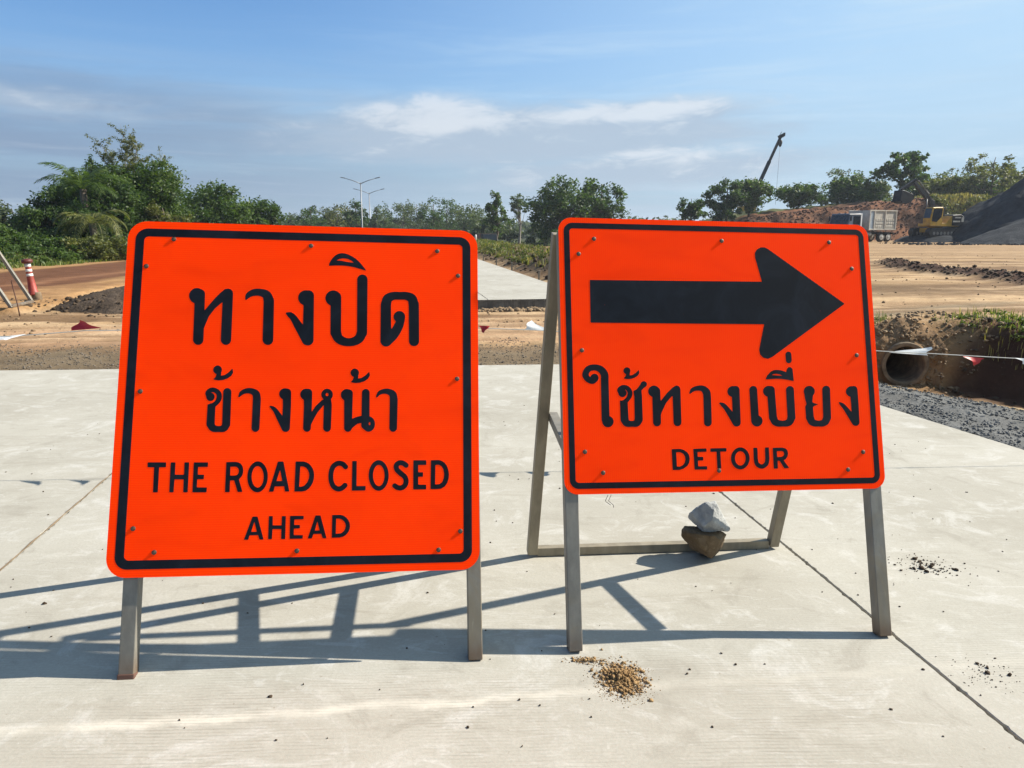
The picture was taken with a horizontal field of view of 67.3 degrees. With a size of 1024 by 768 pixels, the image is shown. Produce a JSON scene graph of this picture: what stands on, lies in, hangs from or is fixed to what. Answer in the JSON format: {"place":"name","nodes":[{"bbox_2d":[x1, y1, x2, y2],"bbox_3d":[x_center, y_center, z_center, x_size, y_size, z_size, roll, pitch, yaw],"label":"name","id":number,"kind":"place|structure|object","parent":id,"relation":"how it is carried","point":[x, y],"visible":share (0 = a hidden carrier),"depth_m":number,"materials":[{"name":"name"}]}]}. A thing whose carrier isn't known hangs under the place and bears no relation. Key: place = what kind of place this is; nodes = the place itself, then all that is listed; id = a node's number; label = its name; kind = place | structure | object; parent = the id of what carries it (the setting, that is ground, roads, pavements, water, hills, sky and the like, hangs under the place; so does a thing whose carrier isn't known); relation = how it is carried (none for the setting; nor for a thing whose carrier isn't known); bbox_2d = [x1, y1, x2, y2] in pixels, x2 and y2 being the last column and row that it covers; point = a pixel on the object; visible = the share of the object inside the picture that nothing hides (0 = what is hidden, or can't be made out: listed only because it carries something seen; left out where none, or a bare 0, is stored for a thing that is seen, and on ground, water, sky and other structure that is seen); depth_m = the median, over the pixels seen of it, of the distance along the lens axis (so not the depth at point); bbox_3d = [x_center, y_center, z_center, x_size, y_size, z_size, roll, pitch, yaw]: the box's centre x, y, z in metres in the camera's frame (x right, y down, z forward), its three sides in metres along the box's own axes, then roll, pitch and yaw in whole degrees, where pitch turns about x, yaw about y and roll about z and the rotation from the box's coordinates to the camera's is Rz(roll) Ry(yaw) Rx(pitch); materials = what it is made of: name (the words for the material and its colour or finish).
{"place":"outdoors","nodes":[
{"label":"outdoors","id":0,"kind":"place"},
{"bbox_2d":[0,247,124,268],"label":"grass","id":1,"kind":"structure","parent":0,"point":[15,264],"depth_m":30.09,"materials":[{"name":"green plant"}]},
{"bbox_2d":[0,337,558,369],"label":"gravel","id":2,"kind":"structure","parent":0,"point":[104,364],"depth_m":9.02,"materials":[{"name":"brown gravel"}]},
{"bbox_2d":[478,293,487,308],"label":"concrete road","id":3,"kind":"structure","parent":0,"point":[482,302],"depth_m":14.35,"materials":[{"name":"grey concrete"}]},
{"bbox_2d":[0,237,1023,449],"bbox_3d":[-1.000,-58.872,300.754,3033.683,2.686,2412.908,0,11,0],"label":"ground","id":4,"kind":"structure","parent":0,"point":[988,380],"depth_m":12.87,"materials":[{"name":"soil"}]},
{"bbox_2d":[0,223,20,246],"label":"bush","id":5,"kind":"object","parent":4,"relation":"on","point":[3,228],"visible":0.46,"depth_m":32.47,"materials":[{"name":"green plant"}]},
{"bbox_2d":[0,252,33,307],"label":"sign stand","id":6,"kind":"object","parent":4,"relation":"on","point":[18,282],"visible":1,"depth_m":14.50,"materials":[{"name":"metal"}]},
{"bbox_2d":[0,199,36,231],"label":"bush","id":7,"kind":"object","parent":4,"relation":"on","point":[4,210],"visible":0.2,"depth_m":42.32,"materials":[{"name":"green plant"}]},
{"bbox_2d":[21,259,42,299],"bbox_3d":[-9.551,-2.073,15.290,0.300,0.838,0.227,-4,12,-20],"label":"traffic cone","id":8,"kind":"object","parent":4,"relation":"on","point":[34,292],"visible":0.94,"depth_m":15.24,"materials":[{"name":"red plastic"}]},
{"bbox_2d":[6,203,66,235],"bbox_3d":[-25.228,-8.473,41.200,3.332,2.382,3.162,-1,12,-4],"label":"bush","id":9,"kind":"object","parent":4,"relation":"on","point":[39,218],"visible":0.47,"depth_m":40.61,"materials":[{"name":"green plant"}]},
{"bbox_2d":[0,233,78,253],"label":"bush","id":10,"kind":"object","parent":4,"relation":"on","point":[53,242],"visible":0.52,"depth_m":32.12,"materials":[{"name":"green plant"}]},
{"bbox_2d":[26,176,72,230],"bbox_3d":[-26.146,-10.195,45.782,5.168,4.420,4.554,-2,12,-11],"label":"leafy tree","id":11,"kind":"object","parent":4,"relation":"on","point":[52,196],"visible":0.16,"depth_m":44.49,"materials":[{"name":"green plant"}]},
{"bbox_2d":[0,223,114,265],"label":"undergrowth","id":12,"kind":"object","parent":4,"relation":"on","point":[60,252],"visible":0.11,"depth_m":31.07,"materials":[{"name":"green plant"}]},
{"bbox_2d":[0,369,118,568],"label":"concrete slab","id":13,"kind":"structure","parent":4,"relation":"on","point":[61,414],"depth_m":5.22,"materials":[{"name":"grey concrete"}]},
{"bbox_2d":[2,287,122,316],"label":"dirt clods","id":14,"kind":"object","parent":4,"relation":"on","point":[74,303],"visible":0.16,"depth_m":14.20,"materials":[{"name":"soil"}]},
{"bbox_2d":[42,197,110,237],"bbox_3d":[-20.649,-7.611,36.793,2.568,2.759,2.552,3,12,16],"label":"bush","id":15,"kind":"object","parent":4,"relation":"on","point":[73,208],"visible":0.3,"depth_m":36.32,"materials":[{"name":"green plant"}]},
{"bbox_2d":[33,162,127,207],"bbox_3d":[-21.187,-8.814,38.031,4.022,4.142,4.583,0,11,0],"label":"palm tree","id":16,"kind":"object","parent":4,"relation":"on","point":[73,177],"visible":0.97,"depth_m":37.54,"materials":[{"name":"green plant"}]},
{"bbox_2d":[50,286,124,313],"bbox_3d":[-7.019,-1.698,14.859,4.375,0.503,3.125,0,11,0],"label":"soil heap","id":17,"kind":"object","parent":4,"relation":"on","point":[111,306],"visible":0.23,"depth_m":14.01,"materials":[{"name":"grey gravel"}]},
{"bbox_2d":[53,209,129,240],"bbox_3d":[-19.158,-6.961,35.246,3.215,2.119,3.055,-8,14,-35],"label":"palm tree","id":18,"kind":"object","parent":4,"relation":"on","point":[93,228],"visible":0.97,"depth_m":34.87,"materials":[{"name":"green plant"}]},
{"bbox_2d":[59,154,125,213],"bbox_3d":[-23.121,-10.245,43.927,4.699,5.541,4.349,-9,15,-39],"label":"leafy tree","id":19,"kind":"object","parent":4,"relation":"on","point":[75,194],"visible":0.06,"depth_m":42.98,"materials":[{"name":"green plant"}]},
{"bbox_2d":[59,233,127,260],"bbox_3d":[-17.961,-5.869,33.510,3.302,1.455,2.832,-2,12,-10],"label":"bush","id":20,"kind":"object","parent":4,"relation":"on","point":[101,248],"visible":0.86,"depth_m":32.93,"materials":[{"name":"green plant"}]},
{"bbox_2d":[78,172,149,238],"bbox_3d":[-20.197,-8.649,39.168,4.507,4.206,3.763,0,11,-2],"label":"leafy tree","id":21,"kind":"object","parent":4,"relation":"on","point":[128,200],"visible":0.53,"depth_m":38.43,"materials":[{"name":"green plant"}]},
{"bbox_2d":[84,123,172,178],"bbox_3d":[-21.162,-10.966,42.710,4.032,6.495,3.007,0,11,0],"label":"feathery tree","id":22,"kind":"object","parent":4,"relation":"on","point":[110,156],"visible":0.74,"depth_m":41.86,"materials":[{"name":"green plant"}]},
{"bbox_2d":[94,156,199,229],"bbox_3d":[-19.950,-9.629,42.063,6.110,5.347,5.074,-2,12,-9],"label":"leafy tree","id":23,"kind":"object","parent":4,"relation":"on","point":[160,186],"visible":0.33,"depth_m":41.07,"materials":[{"name":"green plant"}]},
{"bbox_2d":[140,199,193,222],"bbox_3d":[-18.258,-8.106,40.202,2.871,3.006,2.993,10,15,40],"label":"bush","id":24,"kind":"object","parent":4,"relation":"on","point":[162,213],"visible":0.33,"depth_m":39.81,"materials":[{"name":"green plant"}]},
{"bbox_2d":[179,180,255,223],"bbox_3d":[-23.289,-13.543,60.515,6.408,5.148,6.754,-5,12,-22],"label":"tree","id":25,"kind":"object","parent":4,"relation":"on","point":[212,204],"visible":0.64,"depth_m":59.43,"materials":[{"name":"green plant"}]},
{"bbox_2d":[241,195,288,224],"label":"tree","id":26,"kind":"object","parent":4,"relation":"on","point":[266,212],"visible":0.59,"depth_m":63.98,"materials":[{"name":"green plant"}]},
{"bbox_2d":[2,300,543,337],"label":"dirt clods","id":27,"kind":"object","parent":4,"relation":"on","point":[33,330],"visible":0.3,"depth_m":12.46,"materials":[{"name":"soil"}]},
{"bbox_2d":[6,218,554,238],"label":"wood","id":28,"kind":"object","parent":4,"relation":"on","point":[525,225],"visible":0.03,"depth_m":258.72,"materials":[{"name":"green plant"}]},
{"bbox_2d":[275,212,302,225],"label":"distant tree","id":29,"kind":"object","parent":4,"relation":"on","point":[290,222],"visible":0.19,"depth_m":146.23,"materials":[{"name":"green plant"}]},
{"bbox_2d":[291,205,330,226],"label":"distant tree","id":30,"kind":"object","parent":4,"relation":"on","point":[311,221],"visible":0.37,"depth_m":136.22,"materials":[{"name":"green plant"}]},
{"bbox_2d":[313,206,338,225],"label":"distant tree","id":31,"kind":"object","parent":4,"relation":"on","point":[326,209],"visible":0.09,"depth_m":163.78,"materials":[{"name":"green plant"}]},
{"bbox_2d":[323,206,351,226],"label":"distant tree","id":32,"kind":"object","parent":4,"relation":"on","point":[336,222],"visible":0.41,"depth_m":139.06,"materials":[{"name":"green plant"}]},
{"bbox_2d":[329,203,360,226],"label":"distant tree","id":33,"kind":"object","parent":4,"relation":"on","point":[341,215],"visible":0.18,"depth_m":155.77,"materials":[{"name":"green plant"}]},
{"bbox_2d":[342,198,369,227],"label":"distant tree","id":34,"kind":"object","parent":4,"relation":"on","point":[357,214],"visible":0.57,"depth_m":134.38,"materials":[{"name":"green plant"}]},
{"bbox_2d":[364,207,388,227],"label":"distant tree","id":35,"kind":"object","parent":4,"relation":"on","point":[375,218],"visible":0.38,"depth_m":142.49,"materials":[{"name":"green plant"}]},
{"bbox_2d":[371,201,401,228],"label":"distant tree","id":36,"kind":"object","parent":4,"relation":"on","point":[384,225],"visible":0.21,"depth_m":165.30,"materials":[{"name":"green plant"}]},
{"bbox_2d":[379,199,425,228],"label":"distant tree","id":37,"kind":"object","parent":4,"relation":"on","point":[403,222],"visible":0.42,"depth_m":152.40,"materials":[{"name":"green plant"}]},
{"bbox_2d":[400,202,435,228],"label":"distant tree","id":38,"kind":"object","parent":4,"relation":"on","point":[425,208],"visible":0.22,"depth_m":160.77,"materials":[{"name":"green plant"}]},
{"bbox_2d":[417,195,454,229],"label":"distant tree","id":39,"kind":"object","parent":4,"relation":"on","point":[434,219],"visible":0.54,"depth_m":143.82,"materials":[{"name":"green plant"}]},
{"bbox_2d":[430,197,463,229],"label":"distant tree","id":40,"kind":"object","parent":4,"relation":"on","point":[446,203],"visible":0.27,"depth_m":155.59,"materials":[{"name":"green plant"}]},
{"bbox_2d":[441,204,491,236],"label":"distant tree","id":41,"kind":"object","parent":4,"relation":"on","point":[465,224],"visible":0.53,"depth_m":131.19,"materials":[{"name":"green plant"}]},
{"bbox_2d":[470,219,490,236],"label":"shrub","id":42,"kind":"object","parent":4,"relation":"on","point":[480,227],"visible":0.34,"depth_m":115.16,"materials":[{"name":"green plant"}]},
{"bbox_2d":[475,233,496,241],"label":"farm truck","id":43,"kind":"object","parent":4,"relation":"on","point":[490,236],"visible":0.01,"depth_m":95.95,"materials":[{"name":"metal"}]},
{"bbox_2d":[479,190,511,239],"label":"tiered tree","id":44,"kind":"object","parent":4,"relation":"on","point":[494,219],"visible":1,"depth_m":105.05,"materials":[{"name":"green plant"}]},
{"bbox_2d":[478,306,544,311],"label":"dirt clods","id":45,"kind":"object","parent":4,"relation":"on","point":[523,309],"visible":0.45,"depth_m":14.02,"materials":[{"name":"soil"}]},
{"bbox_2d":[0,364,1023,767],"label":"concrete slab","id":46,"kind":"structure","parent":4,"relation":"on","point":[820,674],"depth_m":2.71,"materials":[{"name":"grey concrete"}]},
{"bbox_2d":[0,473,111,570],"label":"pavement joint","id":47,"kind":"object","parent":46,"relation":"on","point":[32,541],"visible":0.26,"depth_m":3.84,"materials":[{"name":"beige concrete"}]},
{"bbox_2d":[106,221,482,679],"bbox_3d":[-0.770,0.174,2.911,1.278,1.526,0.888,0,12,-7],"label":"road sign","id":48,"kind":"object","parent":46,"relation":"on","point":[297,399],"visible":1,"depth_m":2.76,"materials":[{"name":"metal"}]},
{"bbox_2d":[561,656,606,664],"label":"soil crumbs","id":49,"kind":"object","parent":46,"relation":"on","point":[586,659],"visible":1,"depth_m":2.72,"materials":[{"name":"brown soil"}]},
{"bbox_2d":[583,648,660,707],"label":"soil crumbs","id":50,"kind":"object","parent":46,"relation":"on","point":[620,677],"visible":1,"depth_m":2.60,"materials":[{"name":"beige gravel"}]},
{"bbox_2d":[681,526,726,557],"bbox_3d":[0.905,0.743,3.587,0.225,0.155,0.152,-6,13,-29],"label":"rock","id":51,"kind":"object","parent":46,"relation":"on","point":[707,544],"visible":0.9,"depth_m":3.54,"materials":[{"name":"brown stone"}]},
{"bbox_2d":[688,501,729,531],"bbox_3d":[0.934,0.612,3.590,0.185,0.136,0.145,4,13,-10],"label":"rock","id":52,"kind":"object","parent":51,"relation":"on","point":[708,516],"visible":1,"depth_m":3.55,"materials":[{"name":"grey stone"}]},
{"bbox_2d":[526,218,891,651],"bbox_3d":[0.779,0.128,3.114,1.298,1.547,0.876,0,12,-7],"label":"road sign","id":53,"kind":"object","parent":46,"relation":"on","point":[709,356],"visible":1,"depth_m":2.96,"materials":[{"name":"metal"}]},
{"bbox_2d":[498,217,526,244],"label":"shrub","id":54,"kind":"object","parent":4,"relation":"on","point":[511,233],"visible":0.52,"depth_m":115.05,"materials":[{"name":"green plant"}]},
{"bbox_2d":[476,238,549,267],"bbox_3d":[0.256,-6.819,39.060,3.736,0.838,40.899,-2,12,-9],"label":"scrub","id":55,"kind":"object","parent":4,"relation":"on","point":[486,248],"visible":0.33,"depth_m":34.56,"materials":[{"name":"green plant"}]},
{"bbox_2d":[481,244,549,278],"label":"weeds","id":56,"kind":"object","parent":4,"relation":"on","point":[534,260],"visible":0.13,"depth_m":28.96,"materials":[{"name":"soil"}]},
{"bbox_2d":[509,193,526,244],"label":"slender tree","id":57,"kind":"object","parent":4,"relation":"on","point":[514,205],"visible":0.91,"depth_m":109.20,"materials":[{"name":"green plant"}]},
{"bbox_2d":[524,221,549,245],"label":"shrub","id":58,"kind":"object","parent":4,"relation":"on","point":[533,231],"visible":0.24,"depth_m":115.51,"materials":[{"name":"green plant"}]},
{"bbox_2d":[518,174,607,245],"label":"broad tree","id":59,"kind":"object","parent":4,"relation":"on","point":[559,212],"visible":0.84,"depth_m":91.65,"materials":[{"name":"green plant"}]},
{"bbox_2d":[580,177,631,218],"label":"broad tree","id":60,"kind":"object","parent":4,"relation":"on","point":[610,212],"visible":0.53,"depth_m":93.64,"materials":[{"name":"green plant"}]},
{"bbox_2d":[614,214,707,220],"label":"wood","id":61,"kind":"object","parent":4,"relation":"on","point":[634,217],"depth_m":260.53,"materials":[{"name":"green plant"}]},
{"bbox_2d":[829,210,897,241],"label":"dump truck","id":62,"kind":"object","parent":4,"relation":"on","point":[876,219],"visible":0.66,"depth_m":82.37,"materials":[{"name":"metal"}]},
{"bbox_2d":[719,405,1023,743],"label":"concrete slab","id":63,"kind":"structure","parent":4,"relation":"on","point":[980,619],"depth_m":3.80,"materials":[{"name":"grey concrete"}]},
{"bbox_2d":[6,405,1006,746],"bbox_3d":[-0.013,0.640,4.368,6.375,0.132,4.689,0,11,0],"label":"grit","id":64,"kind":"object","parent":63,"relation":"on","point":[554,613],"visible":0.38,"depth_m":2.79,"materials":[{"name":"gravel"}]},
{"bbox_2d":[887,549,977,585],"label":"soil crumbs","id":65,"kind":"object","parent":63,"relation":"on","point":[931,565],"visible":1,"depth_m":3.54,"materials":[{"name":"black soil"}]},
{"bbox_2d":[951,654,1023,693],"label":"soil crumbs","id":66,"kind":"object","parent":63,"relation":"on","point":[988,672],"visible":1,"depth_m":2.69,"materials":[{"name":"black soil"}]},
{"bbox_2d":[881,342,928,385],"bbox_3d":[6.480,-0.755,14.263,0.700,0.700,4.600,2,12,8],"label":"culvert pipe","id":67,"kind":"object","parent":4,"relation":"on","point":[896,369],"visible":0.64,"depth_m":12.27,"materials":[{"name":"beige concrete"}]},
{"bbox_2d":[874,318,947,386],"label":"packed soil","id":68,"kind":"structure","parent":4,"relation":"on","point":[899,329],"depth_m":12.13,"materials":[{"name":"brown soil"}]},
{"bbox_2d":[875,316,948,386],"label":"dirt clods","id":69,"kind":"object","parent":68,"relation":"on","point":[927,378],"visible":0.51,"depth_m":12.12,"materials":[{"name":"soil"}]},
{"bbox_2d":[893,235,955,242],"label":"gravel heap","id":70,"kind":"object","parent":4,"relation":"on","point":[935,239],"visible":0.44,"depth_m":81.76,"materials":[{"name":"grey gravel"}]},
{"bbox_2d":[891,178,963,236],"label":"excavator","id":71,"kind":"object","parent":70,"relation":"on","point":[935,219],"visible":0.93,"depth_m":81.82,"materials":[{"name":"metal"}]},
{"bbox_2d":[874,310,1017,393],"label":"dirt clods","id":72,"kind":"object","parent":4,"relation":"on","point":[949,325],"visible":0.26,"depth_m":12.74,"materials":[{"name":"soil"}]},
{"bbox_2d":[873,254,1019,312],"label":"dirt clods","id":73,"kind":"object","parent":4,"relation":"on","point":[945,278],"visible":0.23,"depth_m":22.20,"materials":[{"name":"soil"}]},
{"bbox_2d":[878,257,1023,283],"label":"dirt clods","id":74,"kind":"object","parent":4,"relation":"on","point":[974,266],"visible":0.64,"depth_m":24.65,"materials":[{"name":"soil"}]},
{"bbox_2d":[884,242,1023,244],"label":"gravel","id":75,"kind":"structure","parent":4,"relation":"on","point":[938,243],"depth_m":69.44,"materials":[{"name":"gravel"}]},
{"bbox_2d":[931,307,1023,341],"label":"grass","id":76,"kind":"structure","parent":4,"relation":"on","point":[983,310],"depth_m":12.93,"materials":[{"name":"green plant"}]},
{"bbox_2d":[933,317,1023,403],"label":"dirt clods","id":77,"kind":"object","parent":4,"relation":"on","point":[989,319],"visible":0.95,"depth_m":12.21,"materials":[{"name":"soil"}]},
{"bbox_2d":[942,178,1023,242],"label":"gravel heap","id":78,"kind":"object","parent":4,"relation":"on","point":[1004,208],"visible":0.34,"depth_m":80.39,"materials":[{"name":"grey gravel"}]},
{"bbox_2d":[960,306,1022,369],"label":"grass","id":79,"kind":"structure","parent":4,"relation":"on","point":[1000,339],"depth_m":12.05,"materials":[{"name":"green plant"}]},
{"bbox_2d":[960,220,1023,244],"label":"gravel heap","id":80,"kind":"object","parent":4,"relation":"on","point":[1013,233],"visible":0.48,"depth_m":71.35,"materials":[{"name":"grey gravel"}]},
{"bbox_2d":[0,0,1023,224],"label":"sky","id":81,"kind":"structure","parent":0,"point":[279,101],"materials":[{"name":"blue"}]},
{"bbox_2d":[478,259,546,308],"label":"concrete road","id":82,"kind":"structure","parent":0,"point":[498,286],"depth_m":17.01,"materials":[{"name":"grey concrete"}]},
{"bbox_2d":[703,197,987,240],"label":"earth bank","id":83,"kind":"structure","parent":0,"point":[912,220],"depth_m":95.76,"materials":[{"name":"soil"}]},
{"bbox_2d":[676,197,707,220],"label":"round tree","id":84,"kind":"object","parent":83,"relation":"on","point":[693,210],"visible":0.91,"depth_m":102.99,"materials":[{"name":"green plant"}]},
{"bbox_2d":[700,177,755,221],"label":"spreading tree","id":85,"kind":"object","parent":83,"relation":"on","point":[727,206],"visible":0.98,"depth_m":97.67,"materials":[{"name":"green plant"}]},
{"bbox_2d":[716,132,784,213],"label":"mobile crane","id":86,"kind":"object","parent":83,"relation":"on","point":[779,143],"visible":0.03,"depth_m":126.07,"materials":[{"name":"grey paint"}]},
{"bbox_2d":[728,176,776,216],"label":"spreading tree","id":87,"kind":"object","parent":83,"relation":"on","point":[760,188],"visible":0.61,"depth_m":98.80,"materials":[{"name":"green plant"}]},
{"bbox_2d":[774,182,828,208],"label":"domed tree","id":88,"kind":"object","parent":83,"relation":"on","point":[798,195],"visible":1,"depth_m":102.70,"materials":[{"name":"green plant"}]},
{"bbox_2d":[826,167,868,189],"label":"wispy tree","id":89,"kind":"object","parent":83,"relation":"on","point":[837,173],"visible":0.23,"depth_m":109.88,"materials":[{"name":"green plant"}]},
{"bbox_2d":[743,198,956,240],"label":"dirt clods","id":90,"kind":"object","parent":83,"relation":"on","point":[812,210],"visible":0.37,"depth_m":95.91,"materials":[{"name":"red soil"}]},
{"bbox_2d":[825,172,885,204],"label":"bushy tree","id":91,"kind":"object","parent":83,"relation":"on","point":[851,190],"visible":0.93,"depth_m":105.68,"materials":[{"name":"green plant"}]},
{"bbox_2d":[866,179,892,201],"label":"bushy tree","id":92,"kind":"object","parent":83,"relation":"on","point":[887,190],"visible":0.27,"depth_m":115.43,"materials":[{"name":"green plant"}]},
{"bbox_2d":[869,150,930,191],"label":"glossy tree","id":93,"kind":"object","parent":83,"relation":"on","point":[912,169],"visible":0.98,"depth_m":103.23,"materials":[{"name":"green plant"}]},
{"bbox_2d":[917,171,977,194],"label":"bushy tree","id":94,"kind":"object","parent":83,"relation":"on","point":[947,185],"visible":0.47,"depth_m":107.44,"materials":[{"name":"green plant"}]},
{"bbox_2d":[931,168,971,186],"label":"wispy tree","id":95,"kind":"object","parent":83,"relation":"on","point":[946,174],"visible":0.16,"depth_m":111.40,"materials":[{"name":"green plant"}]},
{"bbox_2d":[963,181,1005,195],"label":"bushy tree","id":96,"kind":"object","parent":83,"relation":"on","point":[980,192],"visible":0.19,"depth_m":108.29,"materials":[{"name":"green plant"}]},
{"bbox_2d":[956,153,1023,194],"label":"open tree","id":97,"kind":"object","parent":83,"relation":"on","point":[1007,171],"visible":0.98,"depth_m":106.00,"materials":[{"name":"green plant"}]},
{"bbox_2d":[879,383,1023,449],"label":"gravel","id":98,"kind":"structure","parent":0,"point":[946,415],"depth_m":6.86,"materials":[{"name":"grey gravel"}]},
{"bbox_2d":[914,191,993,214],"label":"grass","id":99,"kind":"structure","parent":0,"point":[961,198],"depth_m":95.36,"materials":[{"name":"green plant"}]},
{"bbox_3d":[-0.685,0.054,4.827,0.100,0.946,0.095,0,11,0],"label":"stake","id":100,"kind":"object","parent":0,"visible":0},
{"bbox_2d":[0,320,1023,365],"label":"bunting","id":101,"kind":"object","parent":100,"relation":"hanging from","point":[531,325],"visible":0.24,"depth_m":4.85,"materials":[{"name":"red plastic"}]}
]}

